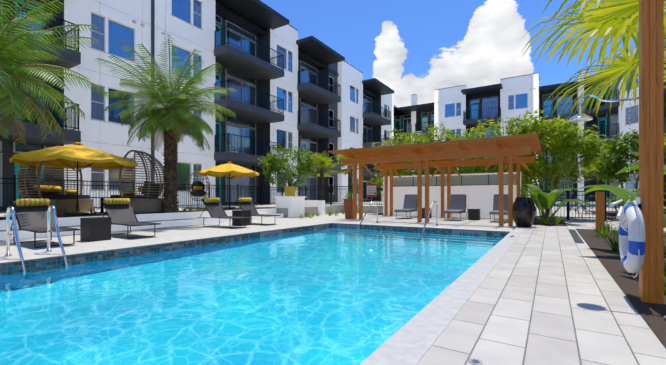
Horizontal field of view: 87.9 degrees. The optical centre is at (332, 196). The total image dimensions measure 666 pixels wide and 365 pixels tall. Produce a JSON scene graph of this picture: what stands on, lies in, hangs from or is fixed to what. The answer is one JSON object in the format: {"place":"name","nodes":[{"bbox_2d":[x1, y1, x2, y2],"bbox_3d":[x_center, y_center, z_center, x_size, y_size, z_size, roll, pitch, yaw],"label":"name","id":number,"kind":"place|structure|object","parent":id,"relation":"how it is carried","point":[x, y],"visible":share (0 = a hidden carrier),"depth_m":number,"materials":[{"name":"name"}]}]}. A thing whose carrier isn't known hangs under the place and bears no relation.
{"place":"outdoors","nodes":[
{"label":"outdoors","id":0,"kind":"place"},
{"bbox_2d":[0,196,382,239],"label":"retaining wall","id":1,"kind":"structure","parent":0,"point":[288,206],"depth_m":13.20,"materials":[{"name":"concrete"}]},
{"bbox_2d":[16,146,93,213],"bbox_3d":[-9.412,-0.564,11.517,1.589,2.229,2.305,0,0,-8],"label":"daybed","id":2,"kind":"object","parent":1,"relation":"on","point":[33,188],"visible":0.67,"depth_m":11.29,"materials":[{"name":"beige wicker"}]},
{"bbox_2d":[9,140,137,214],"bbox_3d":[-7.783,-0.569,10.514,2.971,2.300,2.971,0,0,44],"label":"yellow umbrella","id":3,"kind":"object","parent":1,"relation":"on","point":[77,156],"visible":0.94,"depth_m":10.11,"materials":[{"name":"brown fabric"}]},
{"bbox_2d":[89,197,110,212],"bbox_3d":[-8.057,0.301,12.047,0.760,0.560,0.760,0,0,32],"label":"side table","id":4,"kind":"object","parent":1,"relation":"on","point":[101,206],"visible":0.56,"depth_m":12.00,"materials":[{"name":"black metal"}]},
{"bbox_2d":[111,150,164,212],"bbox_3d":[-6.840,-0.564,12.546,1.588,2.229,2.305,0,0,-8],"label":"daybed","id":5,"kind":"object","parent":1,"relation":"on","point":[149,200],"visible":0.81,"depth_m":11.89,"materials":[{"name":"beige wicker"}]},
{"bbox_2d":[184,164,209,208],"bbox_3d":[-6.154,-0.462,15.763,1.159,2.069,1.146,0,0,32],"label":"hanging egg chair","id":6,"kind":"object","parent":1,"relation":"on","point":[197,188],"visible":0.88,"depth_m":15.69,"materials":[{"name":"black wicker"}]},
{"bbox_2d":[198,160,258,208],"bbox_3d":[-4.889,-0.569,16.315,2.600,2.300,2.600,0,0,44],"label":"yellow umbrella","id":7,"kind":"object","parent":1,"relation":"on","point":[230,169],"visible":1,"depth_m":15.79,"materials":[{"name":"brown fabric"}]},
{"bbox_2d":[284,186,295,195],"bbox_3d":[-2.205,-0.249,17.719,0.620,0.500,0.620,0,0,32],"label":"yellow pot","id":8,"kind":"object","parent":1,"relation":"on","point":[289,190],"visible":1,"depth_m":17.49,"materials":[{"name":"yellow ceramic"}]},
{"bbox_2d":[257,143,320,195],"bbox_3d":[-2.351,-1.113,18.379,3.350,3.416,3.517,0,0,-19],"label":"shrub","id":9,"kind":"object","parent":8,"relation":"in","point":[272,164],"visible":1,"depth_m":17.94,"materials":[{"name":"green plant"}]},
{"bbox_2d":[306,152,337,199],"bbox_3d":[-0.756,-1.309,24.142,2.660,3.780,2.760,0,0,32],"label":"sabal palm","id":10,"kind":"object","parent":1,"relation":"on","point":[323,162],"visible":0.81,"depth_m":23.94,"materials":[{"name":"green plant"}]},
{"bbox_2d":[331,146,365,197],"bbox_3d":[1.187,-1.395,23.201,2.705,3.953,2.664,0,0,-14],"label":"sabal palm","id":11,"kind":"object","parent":1,"relation":"on","point":[343,171],"visible":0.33,"depth_m":23.12,"materials":[{"name":"green plant"}]},
{"bbox_2d":[0,0,405,210],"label":"building","id":12,"kind":"structure","parent":0,"point":[313,94],"depth_m":21.02,"materials":[{"name":"white paint"}]},
{"bbox_2d":[0,213,525,259],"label":"pool deck","id":13,"kind":"structure","parent":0,"point":[28,249],"depth_m":10.72,"materials":[{"name":"concrete"}]},
{"bbox_2d":[4,205,67,271],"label":"pool ladder rails","id":14,"kind":"object","parent":13,"relation":"on","point":[15,234],"visible":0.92,"depth_m":5.92,"materials":[{"name":"silver metal"}]},
{"bbox_2d":[10,199,79,247],"bbox_3d":[-6.303,0.541,7.506,1.928,0.977,0.722,0,0,32],"label":"lounge chair","id":15,"kind":"object","parent":13,"relation":"on","point":[31,214],"visible":0.85,"depth_m":7.64,"materials":[{"name":"grey fabric"}]},
{"bbox_2d":[80,217,111,241],"bbox_3d":[-5.573,0.766,8.114,0.480,0.531,0.480,0,0,32],"label":"side table","id":16,"kind":"object","parent":13,"relation":"on","point":[92,229],"visible":1,"depth_m":7.95,"materials":[{"name":"wicker"}]},
{"bbox_2d":[102,198,160,238],"bbox_3d":[-5.341,0.541,9.029,1.916,0.977,0.692,0,0,34],"label":"lounge chair","id":17,"kind":"object","parent":13,"relation":"on","point":[119,211],"visible":0.92,"depth_m":9.19,"materials":[{"name":"grey fabric"}]},
{"bbox_2d":[197,198,251,227],"bbox_3d":[-3.683,0.541,11.654,1.926,0.977,0.718,0,0,32],"label":"lounge chair","id":18,"kind":"object","parent":13,"relation":"on","point":[214,207],"visible":1,"depth_m":11.79,"materials":[{"name":"grey fabric"}]},
{"bbox_2d":[232,210,250,225],"bbox_3d":[-3.249,0.766,12.263,0.480,0.531,0.480,0,0,32],"label":"side table","id":19,"kind":"object","parent":13,"relation":"on","point":[241,213],"visible":0.96,"depth_m":12.10,"materials":[{"name":"wicker"}]},
{"bbox_2d":[0,224,508,273],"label":"tiles","id":20,"kind":"object","parent":13,"relation":"in","point":[29,265],"visible":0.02,"depth_m":7.54,"materials":[{"name":"blue tile"}]},
{"bbox_2d":[0,227,503,364],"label":"pool water","id":21,"kind":"structure","parent":20,"relation":"in","point":[337,296],"depth_m":4.02,"materials":[{"name":"blue liquid"}]},
{"bbox_2d":[0,222,522,364],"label":"pool coping","id":22,"kind":"object","parent":20,"relation":"on","point":[413,339],"visible":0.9,"depth_m":3.40,"materials":[{"name":"white stone"}]},
{"bbox_2d":[260,224,485,236],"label":"depth markers","id":23,"kind":"object","parent":20,"relation":"attached to","point":[458,232],"visible":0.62,"depth_m":10.79,"materials":[{"name":"blue tile"}]},
{"bbox_2d":[236,198,280,224],"bbox_3d":[-2.885,0.541,12.918,1.916,0.977,0.692,0,0,35],"label":"lounge chair","id":24,"kind":"object","parent":13,"relation":"on","point":[245,203],"visible":0.83,"depth_m":13.12,"materials":[{"name":"grey fabric"}]},
{"bbox_2d":[343,199,352,218],"bbox_3d":[0.743,0.571,15.775,0.400,0.920,0.400,0,0,32],"label":"corten planter","id":25,"kind":"object","parent":13,"relation":"on","point":[348,206],"visible":0.79,"depth_m":15.64,"materials":[{"name":"brown metal"}]},
{"bbox_2d":[356,201,437,234],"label":"pool handrails","id":26,"kind":"object","parent":13,"relation":"on","point":[424,225],"visible":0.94,"depth_m":12.14,"materials":[{"name":"silver metal"}]},
{"bbox_2d":[394,194,416,218],"bbox_3d":[3.593,0.469,16.450,0.689,1.117,1.915,0,0,32],"label":"lounge chair","id":27,"kind":"object","parent":13,"relation":"on","point":[410,203],"visible":0.92,"depth_m":16.57,"materials":[{"name":"grey fabric"}]},
{"bbox_2d":[422,208,431,217],"bbox_3d":[4.365,0.791,16.267,0.440,0.480,0.440,0,0,32],"label":"side table","id":28,"kind":"object","parent":13,"relation":"on","point":[423,213],"visible":0.4,"depth_m":16.10,"materials":[{"name":"wicker"}]},
{"bbox_2d":[331,133,541,225],"bbox_3d":[4.516,-0.499,15.195,7.900,3.060,4.950,0,0,32],"label":"pergola","id":29,"kind":"object","parent":13,"relation":"on","point":[499,148],"visible":1,"depth_m":13.79,"materials":[{"name":"brown wood"}]},
{"bbox_2d":[383,172,520,218],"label":"wall","id":30,"kind":"structure","parent":13,"relation":"on","point":[479,190],"depth_m":16.89,"materials":[{"name":"white paint"}]},
{"bbox_2d":[443,194,467,220],"bbox_3d":[5.454,0.469,15.275,0.689,1.117,1.915,0,0,32],"label":"lounge chair","id":31,"kind":"object","parent":13,"relation":"on","point":[458,205],"visible":0.96,"depth_m":15.41,"materials":[{"name":"grey fabric"}]},
{"bbox_2d":[468,209,479,219],"bbox_3d":[6.183,0.791,15.119,0.440,0.480,0.440,0,0,32],"label":"side table","id":32,"kind":"object","parent":13,"relation":"on","point":[473,214],"visible":1,"depth_m":14.94,"materials":[{"name":"wicker"}]},
{"bbox_2d":[489,194,507,221],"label":"lounge chair","id":33,"kind":"object","parent":13,"relation":"on","point":[495,205],"visible":0.56,"depth_m":14.51,"materials":[{"name":"grey fabric"}]},
{"bbox_2d":[512,197,535,226],"bbox_3d":[6.465,0.531,11.688,0.720,1.000,0.720,0,0,32],"label":"bronze urn","id":34,"kind":"object","parent":13,"relation":"on","point":[524,211],"visible":1,"depth_m":11.44,"materials":[{"name":"black ceramic"}]},
{"bbox_2d":[0,175,665,220],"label":"pool fence","id":35,"kind":"object","parent":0,"point":[270,189],"visible":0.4,"depth_m":17.75,"materials":[{"name":"black metal"}]},
{"bbox_2d":[367,183,375,196],"bbox_3d":[2.276,-0.369,20.356,0.600,0.800,0.035,0,0,32],"label":"pool rules sign","id":36,"kind":"object","parent":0,"point":[371,187],"visible":0.9,"depth_m":20.35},
{"bbox_2d":[260,0,665,107],"label":"sky","id":37,"kind":"structure","parent":0,"point":[419,47],"materials":[{"name":"blue"}]},
{"bbox_2d":[394,48,638,205],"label":"building","id":38,"kind":"structure","parent":0,"point":[457,109],"depth_m":39.32,"materials":[{"name":"white paint"}]},
{"bbox_2d":[417,210,665,364],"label":"paver walk","id":39,"kind":"structure","parent":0,"point":[549,295],"depth_m":2.99,"materials":[{"name":"grey"}]},
{"bbox_2d":[469,232,536,364],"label":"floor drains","id":40,"kind":"object","parent":39,"relation":"on","point":[473,361],"visible":0.98,"depth_m":2.14,"materials":[{"name":"silver metal"}]},
{"bbox_2d":[566,199,593,216],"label":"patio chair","id":41,"kind":"object","parent":39,"relation":"on","point":[584,207],"visible":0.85,"depth_m":16.63,"materials":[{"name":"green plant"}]},
{"bbox_2d":[537,204,619,212],"bbox_3d":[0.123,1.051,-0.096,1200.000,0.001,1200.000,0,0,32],"label":"ground","id":42,"kind":"structure","parent":0,"point":[564,207],"depth_m":32.42,"materials":[{"name":"grey concrete"}]},
{"bbox_2d":[0,208,665,348],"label":"mulch bed","id":43,"kind":"object","parent":42,"relation":"on","point":[652,314],"visible":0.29,"depth_m":4.68,"materials":[{"name":"brown soil"}]},
{"bbox_2d":[0,0,106,144],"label":"date palm","id":44,"kind":"object","parent":43,"relation":"on","point":[8,78],"visible":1,"depth_m":8.75,"materials":[{"name":"green plant"}]},
{"bbox_2d":[93,37,237,212],"bbox_3d":[-5.989,-2.276,12.454,4.808,5.715,4.746,0,0,32],"label":"date palm","id":45,"kind":"object","parent":43,"relation":"on","point":[170,119],"visible":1,"depth_m":12.12,"materials":[{"name":"green plant"}]},
{"bbox_2d":[56,179,665,301],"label":"ground cover plants","id":46,"kind":"object","parent":43,"relation":"on","point":[607,234],"visible":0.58,"depth_m":10.29,"materials":[{"name":"green plant"}]},
{"bbox_2d":[363,114,539,198],"bbox_3d":[5.865,-1.530,18.605,9.259,5.123,2.674,0,0,32],"label":"bamboo hedge","id":47,"kind":"object","parent":43,"relation":"on","point":[466,169],"visible":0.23,"depth_m":17.96,"materials":[{"name":"green plant"}]},
{"bbox_2d":[518,184,586,221],"bbox_3d":[8.215,0.272,13.091,2.241,1.546,2.536,0,0,32],"label":"bird of paradise","id":48,"kind":"object","parent":43,"relation":"on","point":[542,201],"visible":0.81,"depth_m":13.01,"materials":[{"name":"green plant"}]},
{"bbox_2d":[504,110,609,215],"bbox_3d":[9.991,-1.431,16.317,4.085,4.946,4.572,0,0,-25],"label":"crape myrtle","id":49,"kind":"object","parent":43,"relation":"on","point":[558,139],"visible":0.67,"depth_m":15.36,"materials":[{"name":"green plant"}]},
{"bbox_2d":[520,0,665,126],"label":"fan palm","id":50,"kind":"object","parent":43,"relation":"on","point":[609,20],"visible":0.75,"depth_m":4.85,"materials":[{"name":"green plant"}]},
{"bbox_2d":[574,157,619,190],"bbox_3d":[15.915,-0.789,20.603,2.875,3.641,2.706,0,0,32],"label":"shrub","id":51,"kind":"object","parent":43,"relation":"on","point":[592,167],"visible":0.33,"depth_m":20.55,"materials":[{"name":"green plant"}]},
{"bbox_2d":[595,192,604,233],"bbox_3d":[7.115,0.456,9.197,0.180,1.150,0.180,0,0,32],"label":"wooden post","id":52,"kind":"object","parent":43,"relation":"on","point":[599,207],"visible":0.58,"depth_m":9.13,"materials":[{"name":"brown wood"}]},
{"bbox_2d":[590,130,638,188],"bbox_3d":[16.071,-1.261,18.836,3.397,4.607,4.144,0,0,32],"label":"tree behind gate","id":53,"kind":"object","parent":43,"relation":"on","point":[619,148],"visible":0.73,"depth_m":18.49,"materials":[{"name":"green plant"}]},
{"bbox_2d":[567,0,663,304],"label":"shower post","id":54,"kind":"object","parent":43,"relation":"on","point":[651,118],"visible":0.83,"depth_m":3.29,"materials":[{"name":"brown wood"}]},
{"bbox_2d":[609,197,640,218],"bbox_3d":[2.905,0.101,3.394,0.198,0.180,1.927,0,0,42],"label":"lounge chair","id":55,"kind":"object","parent":54,"relation":"attached to","point":[637,200],"visible":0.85,"depth_m":3.37,"materials":[{"name":"white plastic"}]},
{"bbox_2d":[619,201,645,277],"bbox_3d":[2.960,0.411,3.411,0.137,0.737,0.737,0,0,32],"label":"life ring","id":56,"kind":"object","parent":54,"relation":"attached to","point":[632,242],"visible":1,"depth_m":3.22,"materials":[{"name":"white plastic"},{"name":"blue plastic"},{"name":"rope"}]},
{"bbox_2d":[574,185,665,257],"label":"banana","id":57,"kind":"object","parent":43,"relation":"on","point":[623,194],"visible":0.33,"depth_m":6.01,"materials":[{"name":"green plant"}]},
{"bbox_2d":[584,189,665,211],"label":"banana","id":58,"kind":"object","parent":43,"relation":"on","point":[617,199],"visible":0.29,"depth_m":15.45,"materials":[{"name":"green plant"}]},
{"bbox_2d":[614,164,665,219],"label":"banana","id":59,"kind":"object","parent":43,"relation":"on","point":[634,167],"visible":0.35,"depth_m":4.64,"materials":[{"name":"green plant"}]},
{"bbox_2d":[625,133,665,207],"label":"sabal palm","id":60,"kind":"object","parent":43,"relation":"on","point":[636,173],"visible":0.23,"depth_m":15.72,"materials":[{"name":"green plant"}]},
{"bbox_2d":[636,0,665,155],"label":"building","id":61,"kind":"structure","parent":42,"relation":"on","point":[664,101],"depth_m":27.92,"materials":[{"name":"white paint"}]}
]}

